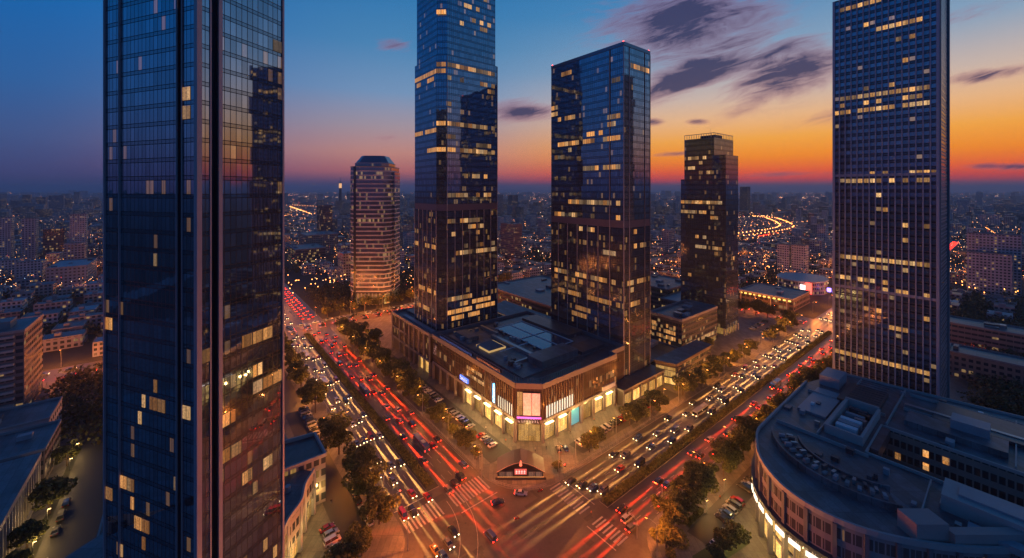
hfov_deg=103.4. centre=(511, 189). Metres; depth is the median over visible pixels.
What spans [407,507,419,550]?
street lamp
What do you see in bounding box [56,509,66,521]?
car
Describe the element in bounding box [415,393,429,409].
street tree
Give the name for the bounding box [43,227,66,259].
apartment block
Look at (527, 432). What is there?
shop window
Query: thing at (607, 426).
car
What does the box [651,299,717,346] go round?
office block
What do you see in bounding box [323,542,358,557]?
street tree
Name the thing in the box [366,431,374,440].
car
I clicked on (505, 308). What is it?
market hall
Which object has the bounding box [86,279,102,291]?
city building
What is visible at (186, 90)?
lit window
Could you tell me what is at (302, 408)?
car
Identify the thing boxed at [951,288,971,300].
city building
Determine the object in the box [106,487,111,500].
lit window
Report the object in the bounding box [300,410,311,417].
car
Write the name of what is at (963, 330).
office block
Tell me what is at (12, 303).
city building
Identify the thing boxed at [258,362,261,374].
lit window
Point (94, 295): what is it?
city building
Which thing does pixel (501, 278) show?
street tree
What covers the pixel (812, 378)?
street tree
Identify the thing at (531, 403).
advertising screen
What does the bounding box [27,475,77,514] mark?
street tree
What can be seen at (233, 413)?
lit window
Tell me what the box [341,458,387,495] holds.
street tree
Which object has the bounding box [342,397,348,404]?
car
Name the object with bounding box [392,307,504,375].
office podium
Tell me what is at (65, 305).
city building
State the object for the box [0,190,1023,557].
ground
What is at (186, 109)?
lit window
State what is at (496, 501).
car
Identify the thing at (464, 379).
shop sign
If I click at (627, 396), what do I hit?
shop window
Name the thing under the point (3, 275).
city building
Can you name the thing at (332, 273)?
city building
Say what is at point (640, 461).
car
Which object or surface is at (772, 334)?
street tree
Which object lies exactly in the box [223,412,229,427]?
lit window
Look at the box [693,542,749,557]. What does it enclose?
lawn
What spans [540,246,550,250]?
city building
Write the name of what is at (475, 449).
street tree
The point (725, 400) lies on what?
car
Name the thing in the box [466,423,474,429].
car
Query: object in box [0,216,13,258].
apartment block
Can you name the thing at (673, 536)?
street tree
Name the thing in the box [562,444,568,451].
car
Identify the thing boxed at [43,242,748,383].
road
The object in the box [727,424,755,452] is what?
street tree
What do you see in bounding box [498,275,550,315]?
conference hall
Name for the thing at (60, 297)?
city building
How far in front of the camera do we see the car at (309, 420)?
189.69 m
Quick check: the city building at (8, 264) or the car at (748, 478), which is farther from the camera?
the city building at (8, 264)
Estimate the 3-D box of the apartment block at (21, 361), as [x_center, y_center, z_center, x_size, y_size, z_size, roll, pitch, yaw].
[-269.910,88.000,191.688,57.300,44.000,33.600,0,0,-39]
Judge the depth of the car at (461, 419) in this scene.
190.28 m
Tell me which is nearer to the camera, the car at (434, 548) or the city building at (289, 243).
the car at (434, 548)
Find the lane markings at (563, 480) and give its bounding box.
[294,327,825,550]
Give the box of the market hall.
[498,300,550,318]
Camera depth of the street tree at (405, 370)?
220.35 m
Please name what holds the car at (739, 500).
on the service road at (702, 527)
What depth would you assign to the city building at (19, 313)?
332.61 m
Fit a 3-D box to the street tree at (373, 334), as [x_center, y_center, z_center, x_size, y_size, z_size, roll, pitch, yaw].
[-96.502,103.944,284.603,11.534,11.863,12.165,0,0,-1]
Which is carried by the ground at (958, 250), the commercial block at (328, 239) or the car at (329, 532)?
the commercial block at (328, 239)
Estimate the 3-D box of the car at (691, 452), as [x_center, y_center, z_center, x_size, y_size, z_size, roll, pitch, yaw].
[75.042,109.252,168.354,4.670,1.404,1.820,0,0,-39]
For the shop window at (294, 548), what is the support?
in the tower podium at (305, 455)
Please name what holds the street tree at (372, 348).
on the pavement at (550, 455)
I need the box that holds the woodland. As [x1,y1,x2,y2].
[2,196,1023,343]
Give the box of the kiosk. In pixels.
[495,448,545,479]
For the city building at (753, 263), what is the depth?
549.93 m
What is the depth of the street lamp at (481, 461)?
153.83 m
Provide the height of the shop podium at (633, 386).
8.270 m
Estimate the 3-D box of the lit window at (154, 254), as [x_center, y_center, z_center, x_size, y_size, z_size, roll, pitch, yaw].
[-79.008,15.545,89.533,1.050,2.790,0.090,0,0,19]
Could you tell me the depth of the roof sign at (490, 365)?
194.69 m
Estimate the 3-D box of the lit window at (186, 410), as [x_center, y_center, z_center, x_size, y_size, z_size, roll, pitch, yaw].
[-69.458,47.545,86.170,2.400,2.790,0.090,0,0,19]
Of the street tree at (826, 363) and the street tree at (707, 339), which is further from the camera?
the street tree at (707, 339)
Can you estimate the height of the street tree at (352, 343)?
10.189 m
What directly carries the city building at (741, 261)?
on the ground at (958, 250)
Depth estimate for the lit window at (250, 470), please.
95.70 m
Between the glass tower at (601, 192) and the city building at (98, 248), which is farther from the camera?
the city building at (98, 248)
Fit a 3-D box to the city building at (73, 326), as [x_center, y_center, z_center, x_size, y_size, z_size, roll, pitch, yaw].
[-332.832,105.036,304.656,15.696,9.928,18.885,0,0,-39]
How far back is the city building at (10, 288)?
418.47 m
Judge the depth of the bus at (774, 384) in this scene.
224.17 m
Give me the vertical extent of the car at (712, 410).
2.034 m
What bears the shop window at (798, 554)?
in the curved building at (845, 464)
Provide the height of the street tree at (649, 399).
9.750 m
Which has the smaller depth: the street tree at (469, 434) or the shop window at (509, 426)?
the street tree at (469, 434)
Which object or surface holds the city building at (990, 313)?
on the ground at (958, 250)
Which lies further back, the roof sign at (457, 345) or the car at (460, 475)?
the roof sign at (457, 345)
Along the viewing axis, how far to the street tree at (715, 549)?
117.50 m
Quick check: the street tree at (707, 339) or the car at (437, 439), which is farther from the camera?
the street tree at (707, 339)
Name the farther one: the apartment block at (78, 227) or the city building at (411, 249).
the city building at (411, 249)
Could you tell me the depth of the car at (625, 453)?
166.41 m
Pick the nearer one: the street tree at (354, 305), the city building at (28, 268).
the street tree at (354, 305)
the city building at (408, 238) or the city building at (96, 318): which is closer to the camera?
the city building at (96, 318)
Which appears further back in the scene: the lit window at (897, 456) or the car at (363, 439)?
the car at (363, 439)
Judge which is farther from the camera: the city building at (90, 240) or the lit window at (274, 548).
the city building at (90, 240)
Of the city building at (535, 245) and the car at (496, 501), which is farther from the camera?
the city building at (535, 245)
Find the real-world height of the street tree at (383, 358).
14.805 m
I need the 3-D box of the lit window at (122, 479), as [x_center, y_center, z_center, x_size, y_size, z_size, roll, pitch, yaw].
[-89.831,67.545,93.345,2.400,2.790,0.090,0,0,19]
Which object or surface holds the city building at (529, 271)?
on the ground at (958, 250)
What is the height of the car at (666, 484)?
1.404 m
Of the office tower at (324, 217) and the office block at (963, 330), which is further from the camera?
the office tower at (324, 217)
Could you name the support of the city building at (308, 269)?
on the ground at (958, 250)
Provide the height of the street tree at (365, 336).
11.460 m
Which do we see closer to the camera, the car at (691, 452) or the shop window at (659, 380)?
the car at (691, 452)
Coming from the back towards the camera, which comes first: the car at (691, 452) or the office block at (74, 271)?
the office block at (74, 271)
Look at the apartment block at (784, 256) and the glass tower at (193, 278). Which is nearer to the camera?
the glass tower at (193, 278)
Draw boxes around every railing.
[401,394,475,466]
[567,413,658,471]
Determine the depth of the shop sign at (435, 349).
231.92 m
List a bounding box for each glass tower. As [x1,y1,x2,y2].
[103,0,283,557]
[414,0,497,330]
[551,41,650,376]
[681,128,738,335]
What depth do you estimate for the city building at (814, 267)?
539.60 m
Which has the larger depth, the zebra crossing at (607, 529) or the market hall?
the market hall
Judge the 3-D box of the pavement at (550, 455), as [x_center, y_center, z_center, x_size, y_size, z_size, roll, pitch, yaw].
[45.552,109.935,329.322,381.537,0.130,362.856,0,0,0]
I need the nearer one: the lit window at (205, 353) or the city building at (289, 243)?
the lit window at (205, 353)
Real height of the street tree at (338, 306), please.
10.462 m
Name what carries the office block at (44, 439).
on the ground at (958, 250)
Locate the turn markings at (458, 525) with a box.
[447,494,477,557]
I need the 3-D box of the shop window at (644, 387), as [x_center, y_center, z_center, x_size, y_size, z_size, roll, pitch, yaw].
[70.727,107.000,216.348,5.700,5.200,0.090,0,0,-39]
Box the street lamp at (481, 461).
[479,447,481,478]
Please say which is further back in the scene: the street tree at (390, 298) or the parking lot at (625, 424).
the street tree at (390, 298)
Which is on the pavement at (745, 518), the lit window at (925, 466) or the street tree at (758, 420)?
the street tree at (758, 420)
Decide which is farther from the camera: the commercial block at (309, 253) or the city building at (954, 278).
the commercial block at (309, 253)
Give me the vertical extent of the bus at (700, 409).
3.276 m
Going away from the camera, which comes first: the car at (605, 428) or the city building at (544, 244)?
the car at (605, 428)
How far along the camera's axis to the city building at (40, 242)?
716.64 m
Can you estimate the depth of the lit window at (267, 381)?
100.17 m
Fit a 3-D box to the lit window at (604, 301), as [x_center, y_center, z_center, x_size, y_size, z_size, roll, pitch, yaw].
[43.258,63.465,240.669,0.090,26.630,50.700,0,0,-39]
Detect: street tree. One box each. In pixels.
[5,547,33,557]
[7,518,49,548]
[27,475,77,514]
[50,445,81,465]
[284,338,293,345]
[284,345,295,355]
[284,351,305,365]
[286,360,303,371]
[286,366,310,385]
[296,378,324,403]
[301,380,328,412]
[317,410,345,436]
[319,414,353,454]
[321,307,332,316]
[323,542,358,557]
[331,521,370,557]
[334,302,344,311]
[334,317,352,335]
[341,321,359,340]
[341,442,375,469]
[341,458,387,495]
[342,322,362,335]
[343,446,378,473]
[349,302,358,311]
[349,330,365,339]
[350,334,365,344]
[351,334,370,347]
[351,525,372,555]
[356,340,368,354]
[357,485,400,524]
[358,295,373,309]
[358,321,368,332]
[359,340,380,357]
[365,345,376,361]
[367,329,383,341]
[367,345,381,365]
[372,296,382,304]
[372,348,393,367]
[373,347,388,368]
[381,362,393,380]
[383,294,396,301]
[384,357,409,384]
[390,366,417,383]
[396,293,404,301]
[396,373,420,395]
[402,380,423,398]
[403,288,413,297]
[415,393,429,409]
[429,402,445,419]
[433,409,450,427]
[446,423,457,435]
[451,427,466,439]
[457,429,476,449]
[470,446,480,459]
[498,274,505,281]
[501,272,512,280]
[552,460,561,471]
[580,432,599,451]
[592,426,605,443]
[618,404,643,425]
[624,398,649,422]
[643,390,664,412]
[648,512,689,557]
[649,389,669,405]
[650,490,689,525]
[668,476,706,515]
[672,374,695,394]
[674,462,714,497]
[680,371,700,387]
[683,459,719,497]
[687,367,707,383]
[695,367,712,378]
[701,361,719,376]
[705,336,713,344]
[705,541,725,557]
[706,355,722,371]
[709,440,739,476]
[711,354,731,366]
[713,527,736,551]
[715,437,744,462]
[721,352,737,362]
[725,519,751,548]
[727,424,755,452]
[729,349,743,357]
[731,416,760,441]
[737,344,750,356]
[738,299,750,312]
[744,338,759,349]
[746,415,763,429]
[748,299,764,314]
[752,404,776,420]
[758,302,777,317]
[763,328,777,340]
[766,397,781,408]
[770,323,786,331]
[774,392,789,403]
[775,316,793,326]
[780,309,798,319]
[785,315,798,327]
[786,372,811,389]
[797,374,815,380]
[798,366,821,379]
[813,364,824,370]
[815,357,831,368]
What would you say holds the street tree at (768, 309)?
on the pavement at (550, 455)
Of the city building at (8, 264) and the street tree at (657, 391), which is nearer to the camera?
the street tree at (657, 391)
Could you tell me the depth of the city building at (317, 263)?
558.83 m
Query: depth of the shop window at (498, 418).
187.56 m
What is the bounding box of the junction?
[401,478,652,557]
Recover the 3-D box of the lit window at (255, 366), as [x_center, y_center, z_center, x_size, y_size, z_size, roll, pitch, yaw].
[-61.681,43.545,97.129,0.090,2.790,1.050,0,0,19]
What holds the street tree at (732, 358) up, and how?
on the pavement at (550, 455)
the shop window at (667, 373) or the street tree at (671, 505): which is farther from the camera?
the shop window at (667, 373)
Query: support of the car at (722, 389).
on the road at (563, 531)
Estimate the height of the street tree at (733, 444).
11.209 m
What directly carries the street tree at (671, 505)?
on the pavement at (745, 518)
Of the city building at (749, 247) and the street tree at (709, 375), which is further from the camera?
the city building at (749, 247)
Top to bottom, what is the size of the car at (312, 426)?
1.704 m
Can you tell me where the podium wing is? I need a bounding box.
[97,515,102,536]
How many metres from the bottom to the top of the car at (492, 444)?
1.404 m
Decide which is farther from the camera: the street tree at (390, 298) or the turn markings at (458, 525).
the street tree at (390, 298)
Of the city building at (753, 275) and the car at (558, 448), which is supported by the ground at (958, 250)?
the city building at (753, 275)
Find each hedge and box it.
[304,333,434,486]
[601,331,830,503]
[684,507,703,526]
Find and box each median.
[303,334,438,491]
[599,332,831,507]
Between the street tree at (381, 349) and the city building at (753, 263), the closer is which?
the street tree at (381, 349)
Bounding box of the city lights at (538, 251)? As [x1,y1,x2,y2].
[0,192,1023,292]
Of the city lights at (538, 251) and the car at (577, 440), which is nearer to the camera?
the car at (577, 440)
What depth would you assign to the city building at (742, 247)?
712.74 m
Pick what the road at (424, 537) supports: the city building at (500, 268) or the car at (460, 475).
the car at (460, 475)
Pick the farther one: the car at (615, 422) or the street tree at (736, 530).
the car at (615, 422)
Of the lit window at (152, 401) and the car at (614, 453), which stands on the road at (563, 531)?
the car at (614, 453)
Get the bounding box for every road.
[35,402,102,557]
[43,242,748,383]
[284,283,514,557]
[284,369,371,541]
[437,234,965,557]
[498,254,831,330]
[687,466,754,545]
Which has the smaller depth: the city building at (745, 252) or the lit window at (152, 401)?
the lit window at (152, 401)
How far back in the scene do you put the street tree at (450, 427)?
179.70 m
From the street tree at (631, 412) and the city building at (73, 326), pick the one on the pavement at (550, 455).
the street tree at (631, 412)
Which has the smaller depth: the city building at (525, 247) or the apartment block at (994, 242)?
the apartment block at (994, 242)
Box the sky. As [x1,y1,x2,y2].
[0,0,1023,189]
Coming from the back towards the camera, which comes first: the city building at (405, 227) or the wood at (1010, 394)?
the city building at (405, 227)
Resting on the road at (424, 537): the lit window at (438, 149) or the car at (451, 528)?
the car at (451, 528)
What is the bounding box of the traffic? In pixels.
[43,209,958,380]
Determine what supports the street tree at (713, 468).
on the pavement at (745, 518)
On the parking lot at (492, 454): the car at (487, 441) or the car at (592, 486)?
the car at (487, 441)
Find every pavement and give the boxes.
[3,280,102,370]
[14,374,102,550]
[284,259,550,318]
[284,343,404,557]
[330,308,803,489]
[647,376,1023,557]
[653,243,831,318]
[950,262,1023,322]
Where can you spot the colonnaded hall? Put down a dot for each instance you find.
(20, 477)
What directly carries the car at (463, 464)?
on the road at (424, 537)
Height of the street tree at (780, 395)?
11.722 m
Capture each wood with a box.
[39,363,102,445]
[304,271,413,312]
[651,256,788,294]
[950,285,1023,326]
[956,372,1023,415]
[963,342,1023,356]
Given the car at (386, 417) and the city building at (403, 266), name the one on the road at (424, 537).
the car at (386, 417)
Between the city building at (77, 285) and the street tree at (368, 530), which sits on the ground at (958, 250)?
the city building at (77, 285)
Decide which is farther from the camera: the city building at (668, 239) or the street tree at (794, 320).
the city building at (668, 239)
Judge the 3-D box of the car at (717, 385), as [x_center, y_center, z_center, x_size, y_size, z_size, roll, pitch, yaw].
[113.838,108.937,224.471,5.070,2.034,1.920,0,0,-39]
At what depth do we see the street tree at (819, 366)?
231.69 m
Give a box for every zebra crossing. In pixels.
[399,476,489,532]
[550,483,627,545]
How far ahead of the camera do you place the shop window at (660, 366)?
229.07 m
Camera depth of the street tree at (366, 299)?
368.71 m
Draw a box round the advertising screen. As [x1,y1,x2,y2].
[523,392,540,416]
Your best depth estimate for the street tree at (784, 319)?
311.81 m
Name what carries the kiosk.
on the pavement at (550, 455)
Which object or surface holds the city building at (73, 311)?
on the ground at (958, 250)
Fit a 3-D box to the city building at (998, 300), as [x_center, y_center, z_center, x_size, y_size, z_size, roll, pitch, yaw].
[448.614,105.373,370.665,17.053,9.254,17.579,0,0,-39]
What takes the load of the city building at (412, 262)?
on the ground at (958, 250)
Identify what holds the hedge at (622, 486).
on the median at (641, 479)
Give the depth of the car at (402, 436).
178.39 m
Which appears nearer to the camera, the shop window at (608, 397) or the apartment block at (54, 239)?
the shop window at (608, 397)
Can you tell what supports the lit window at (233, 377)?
in the glass tower at (193, 278)
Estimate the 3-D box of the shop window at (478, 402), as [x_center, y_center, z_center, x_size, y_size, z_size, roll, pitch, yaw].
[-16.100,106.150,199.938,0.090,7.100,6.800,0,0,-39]
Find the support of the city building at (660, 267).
on the ground at (958, 250)
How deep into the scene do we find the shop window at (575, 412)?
189.56 m
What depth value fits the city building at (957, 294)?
388.42 m
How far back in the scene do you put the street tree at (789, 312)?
329.42 m
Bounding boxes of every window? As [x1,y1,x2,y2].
[106,317,111,329]
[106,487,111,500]
[120,475,125,488]
[120,545,122,556]
[127,478,129,490]
[127,478,133,491]
[130,497,133,509]
[134,516,140,530]
[138,411,140,423]
[142,394,144,407]
[142,519,148,533]
[142,537,144,549]
[149,397,156,410]
[153,253,156,265]
[153,380,156,392]
[157,399,164,412]
[183,87,189,99]
[183,105,189,118]
[183,405,189,419]
[202,348,209,363]
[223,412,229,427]
[223,447,229,463]
[231,374,235,387]
[231,409,235,422]
[231,440,240,457]
[242,333,251,347]
[242,469,250,485]
[248,467,251,481]
[253,329,261,343]
[253,364,256,377]
[253,379,261,393]
[253,481,256,494]
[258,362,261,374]
[263,326,271,339]
[263,374,271,388]
[263,455,271,470]
[263,538,266,551]
[273,39,281,52]
[273,369,281,383]
[273,545,276,557]
[290,537,297,557]
[307,503,310,521]
[415,69,435,310]
[426,361,428,372]
[436,9,445,151]
[448,296,494,320]
[467,392,470,404]
[476,398,480,411]
[485,405,490,419]
[495,409,501,427]
[506,417,512,436]
[517,392,522,414]
[518,424,539,440]
[545,419,553,438]
[555,274,619,318]
[558,413,566,431]
[571,407,578,424]
[583,401,590,418]
[595,398,601,412]
[606,393,611,406]
[625,392,630,402]
[633,388,638,399]
[642,383,646,394]
[649,379,654,389]
[656,364,674,370]
[657,376,661,386]
[664,370,674,376]
[664,377,674,384]
[764,518,766,536]
[776,540,780,557]
[788,542,792,553]
[795,547,803,557]
[835,280,929,375]
[895,452,900,460]
[922,449,928,457]
[923,462,928,470]
[942,456,948,464]
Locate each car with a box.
[50,524,60,536]
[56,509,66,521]
[61,497,71,507]
[298,406,308,411]
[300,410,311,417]
[302,415,312,419]
[304,417,316,423]
[306,420,317,427]
[308,424,317,430]
[309,427,319,432]
[318,522,334,533]
[322,527,339,538]
[323,533,341,547]
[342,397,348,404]
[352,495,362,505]
[360,436,367,443]
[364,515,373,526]
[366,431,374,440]
[376,432,382,438]
[383,414,389,420]
[387,460,394,468]
[388,476,396,484]
[395,418,402,423]
[396,458,404,466]
[398,505,408,520]
[399,433,406,439]
[407,488,416,498]
[408,420,414,426]
[408,504,418,517]
[419,456,427,463]
[422,492,432,501]
[429,441,436,448]
[429,543,439,556]
[431,394,440,399]
[433,436,440,442]
[438,548,448,557]
[442,536,454,549]
[443,485,453,493]
[446,406,455,412]
[447,524,458,537]
[450,478,459,487]
[452,411,461,417]
[455,471,465,480]
[458,416,467,423]
[458,460,467,468]
[461,419,471,426]
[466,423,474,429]
[476,432,485,438]
[480,435,489,441]
[483,438,493,444]
[483,528,497,543]
[487,441,497,447]
[491,498,504,505]
[514,489,526,496]
[555,445,561,452]
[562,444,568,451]
[565,476,576,485]
[574,438,582,446]
[576,479,587,488]
[587,482,598,491]
[597,483,608,494]
[598,425,607,432]
[602,423,611,430]
[609,419,618,425]
[609,450,618,457]
[613,417,622,423]
[614,464,624,472]
[616,504,627,513]
[620,450,630,458]
[621,512,633,523]
[625,521,637,532]
[633,433,642,440]
[634,456,645,467]
[646,443,655,449]
[653,430,661,436]
[653,477,663,484]
[661,480,670,488]
[664,415,672,420]
[667,437,676,443]
[671,424,679,432]
[685,424,693,431]
[687,449,696,455]
[695,452,704,459]
[705,436,713,441]
[707,395,713,400]
[708,407,715,414]
[713,382,720,388]
[714,512,728,523]
[718,386,725,392]
[718,508,734,518]
[722,397,728,403]
[722,503,738,514]
[726,498,742,510]
[730,495,745,506]
[737,482,752,493]
[741,479,753,488]
[744,476,751,482]
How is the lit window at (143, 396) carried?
in the glass tower at (193, 278)
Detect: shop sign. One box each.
[433,343,437,355]
[460,374,468,383]
[493,383,494,402]
[517,416,540,418]
[518,418,539,423]
[602,381,615,391]
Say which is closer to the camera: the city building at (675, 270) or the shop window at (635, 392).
the shop window at (635, 392)
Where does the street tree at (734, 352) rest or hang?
on the pavement at (550, 455)
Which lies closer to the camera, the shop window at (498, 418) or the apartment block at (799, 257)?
the shop window at (498, 418)
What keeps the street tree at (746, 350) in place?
on the pavement at (550, 455)
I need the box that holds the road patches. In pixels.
[432,476,631,557]
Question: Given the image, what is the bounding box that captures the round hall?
[777,272,828,294]
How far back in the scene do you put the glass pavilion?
236.87 m
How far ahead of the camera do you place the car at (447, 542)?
124.62 m
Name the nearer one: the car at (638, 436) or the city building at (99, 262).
the car at (638, 436)
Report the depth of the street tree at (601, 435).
172.69 m
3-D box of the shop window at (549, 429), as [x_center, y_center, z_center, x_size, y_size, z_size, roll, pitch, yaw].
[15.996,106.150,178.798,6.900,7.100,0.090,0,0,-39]
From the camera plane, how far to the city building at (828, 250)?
682.90 m
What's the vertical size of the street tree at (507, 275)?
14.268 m
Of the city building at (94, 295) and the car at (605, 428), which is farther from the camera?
the city building at (94, 295)
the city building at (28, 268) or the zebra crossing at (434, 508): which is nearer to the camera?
the zebra crossing at (434, 508)
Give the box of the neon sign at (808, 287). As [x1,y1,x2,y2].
[800,283,811,293]
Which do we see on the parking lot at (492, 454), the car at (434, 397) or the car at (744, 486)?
the car at (434, 397)
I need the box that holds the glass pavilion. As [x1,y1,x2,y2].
[654,340,712,385]
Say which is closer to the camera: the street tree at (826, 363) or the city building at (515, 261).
the street tree at (826, 363)
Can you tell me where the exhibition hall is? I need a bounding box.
[738,282,809,310]
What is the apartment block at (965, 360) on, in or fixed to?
on the ground at (958, 250)
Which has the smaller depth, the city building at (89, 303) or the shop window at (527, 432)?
the shop window at (527, 432)
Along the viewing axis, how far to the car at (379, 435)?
179.43 m
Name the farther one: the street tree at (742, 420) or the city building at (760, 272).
the city building at (760, 272)
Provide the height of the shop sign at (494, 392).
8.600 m
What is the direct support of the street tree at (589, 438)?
on the pavement at (550, 455)
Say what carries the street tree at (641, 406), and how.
on the pavement at (550, 455)
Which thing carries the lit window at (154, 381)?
in the glass tower at (193, 278)
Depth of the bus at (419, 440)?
171.60 m
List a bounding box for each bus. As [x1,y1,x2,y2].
[302,350,308,359]
[319,374,328,385]
[359,383,369,396]
[413,432,429,452]
[692,402,707,416]
[769,378,781,389]
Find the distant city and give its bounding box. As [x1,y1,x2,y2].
[0,190,1023,277]
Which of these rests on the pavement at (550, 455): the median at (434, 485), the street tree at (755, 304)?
the street tree at (755, 304)
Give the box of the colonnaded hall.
[0,452,41,557]
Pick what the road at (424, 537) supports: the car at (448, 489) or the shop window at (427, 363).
the car at (448, 489)
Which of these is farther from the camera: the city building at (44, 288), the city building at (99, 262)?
the city building at (99, 262)
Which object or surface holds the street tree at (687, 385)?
on the pavement at (550, 455)
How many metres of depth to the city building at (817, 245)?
646.98 m
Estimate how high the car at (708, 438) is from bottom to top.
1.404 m
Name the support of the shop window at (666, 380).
in the glass pavilion
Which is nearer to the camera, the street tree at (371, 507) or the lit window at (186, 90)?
the lit window at (186, 90)
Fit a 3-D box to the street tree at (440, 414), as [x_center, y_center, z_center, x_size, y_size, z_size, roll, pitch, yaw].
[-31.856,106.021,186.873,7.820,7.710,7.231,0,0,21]
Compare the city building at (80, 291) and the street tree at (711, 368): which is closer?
the street tree at (711, 368)
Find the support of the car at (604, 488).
on the road at (563, 531)
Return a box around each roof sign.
[440,335,472,356]
[477,356,501,372]
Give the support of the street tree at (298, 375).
on the pavement at (388, 540)
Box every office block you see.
[0,396,62,432]
[0,419,61,481]
[45,258,96,287]
[651,274,680,308]
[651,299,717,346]
[651,338,678,365]
[660,291,680,306]
[950,315,1023,356]
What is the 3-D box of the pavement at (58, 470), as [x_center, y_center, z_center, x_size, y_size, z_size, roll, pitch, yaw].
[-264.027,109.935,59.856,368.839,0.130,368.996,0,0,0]
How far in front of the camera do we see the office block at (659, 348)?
264.57 m
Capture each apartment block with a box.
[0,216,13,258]
[0,313,43,408]
[21,217,38,259]
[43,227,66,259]
[69,213,87,257]
[500,222,521,259]
[777,243,790,270]
[791,243,807,272]
[950,343,1023,387]
[966,231,1021,295]
[967,250,1012,296]
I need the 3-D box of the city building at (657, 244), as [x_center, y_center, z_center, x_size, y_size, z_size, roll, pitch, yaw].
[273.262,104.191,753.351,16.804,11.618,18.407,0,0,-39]
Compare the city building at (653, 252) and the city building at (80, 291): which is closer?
the city building at (80, 291)
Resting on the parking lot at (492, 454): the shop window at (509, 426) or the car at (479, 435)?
the car at (479, 435)
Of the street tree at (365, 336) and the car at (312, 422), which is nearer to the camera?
the car at (312, 422)
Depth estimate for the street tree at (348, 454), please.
155.30 m
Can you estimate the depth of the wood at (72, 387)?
199.34 m
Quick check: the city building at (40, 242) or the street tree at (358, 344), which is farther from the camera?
the city building at (40, 242)
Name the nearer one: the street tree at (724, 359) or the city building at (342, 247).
the street tree at (724, 359)
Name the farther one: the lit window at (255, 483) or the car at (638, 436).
the car at (638, 436)
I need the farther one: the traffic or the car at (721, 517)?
the traffic
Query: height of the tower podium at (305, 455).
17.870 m
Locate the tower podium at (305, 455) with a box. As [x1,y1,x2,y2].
[64,432,326,557]
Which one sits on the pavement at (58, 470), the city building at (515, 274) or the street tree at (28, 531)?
the street tree at (28, 531)
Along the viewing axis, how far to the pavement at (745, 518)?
134.65 m
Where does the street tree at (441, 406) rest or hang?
on the pavement at (550, 455)
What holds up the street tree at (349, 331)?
on the pavement at (550, 455)
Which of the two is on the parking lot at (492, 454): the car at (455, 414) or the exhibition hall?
the car at (455, 414)
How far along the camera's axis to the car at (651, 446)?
171.70 m
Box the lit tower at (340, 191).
[339,180,341,200]
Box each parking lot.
[373,340,510,462]
[569,389,677,452]
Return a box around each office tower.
[317,204,331,230]
[350,156,399,304]
[740,187,749,213]
[832,0,949,398]
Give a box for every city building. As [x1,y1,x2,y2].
[0,258,23,277]
[0,270,7,280]
[0,284,19,296]
[0,289,2,299]
[0,297,27,310]
[0,309,24,318]
[11,289,34,299]
[12,276,41,286]
[14,243,20,252]
[14,252,20,257]
[16,259,46,280]
[21,309,62,326]
[26,281,57,296]
[28,298,32,306]
[33,299,72,315]
[38,238,42,246]
[42,294,71,301]
[43,329,86,352]
[46,251,62,263]
[51,320,87,333]
[58,286,85,297]
[64,241,85,259]
[64,283,86,287]
[67,312,102,326]
[69,304,98,315]
[77,301,102,310]
[84,290,102,303]
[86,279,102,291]
[88,237,92,244]
[88,244,102,254]
[92,337,102,356]
[97,258,102,266]
[285,241,295,248]
[301,263,315,274]
[315,259,326,269]
[319,261,332,272]
[328,266,337,279]
[337,243,349,264]
[338,251,349,283]
[400,224,411,247]
[400,250,404,263]
[400,263,407,271]
[403,231,413,250]
[405,254,413,266]
[409,245,413,253]
[410,258,413,267]
[498,256,504,262]
[498,262,503,274]
[503,270,522,280]
[505,265,523,271]
[509,258,523,265]
[521,261,533,267]
[522,245,531,251]
[523,266,539,276]
[527,242,541,249]
[534,262,550,274]
[539,243,550,250]
[540,240,550,244]
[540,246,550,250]
[540,249,549,258]
[651,246,664,253]
[651,249,656,255]
[651,262,664,270]
[652,242,661,246]
[654,264,670,272]
[659,270,679,277]
[662,229,674,252]
[665,258,675,265]
[671,266,680,271]
[738,245,746,250]
[738,258,750,264]
[738,265,751,272]
[739,255,756,261]
[740,250,751,255]
[742,273,762,282]
[744,244,753,250]
[746,261,763,269]
[750,254,762,260]
[751,247,765,252]
[751,269,766,278]
[755,252,769,258]
[756,260,769,268]
[762,258,776,265]
[764,250,776,257]
[766,243,776,248]
[782,269,802,272]
[790,236,804,243]
[801,237,815,246]
[808,251,818,262]
[808,263,820,272]
[810,239,824,258]
[817,223,827,247]
[817,258,828,267]
[825,248,831,254]
[950,271,965,283]
[950,291,962,303]
[950,301,960,311]
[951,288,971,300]
[981,293,1013,301]
[986,298,1016,312]
[987,310,1012,322]
[993,302,1014,318]
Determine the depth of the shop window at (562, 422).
184.34 m
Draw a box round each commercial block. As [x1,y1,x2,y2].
[287,243,325,266]
[298,230,337,254]
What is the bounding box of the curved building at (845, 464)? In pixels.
[751,367,1023,557]
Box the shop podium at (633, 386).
[616,365,664,405]
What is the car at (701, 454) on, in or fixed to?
on the road at (563, 531)
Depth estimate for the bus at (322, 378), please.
228.92 m
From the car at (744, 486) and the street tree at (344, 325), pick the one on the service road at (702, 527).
the car at (744, 486)
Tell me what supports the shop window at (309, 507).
in the tower podium at (305, 455)

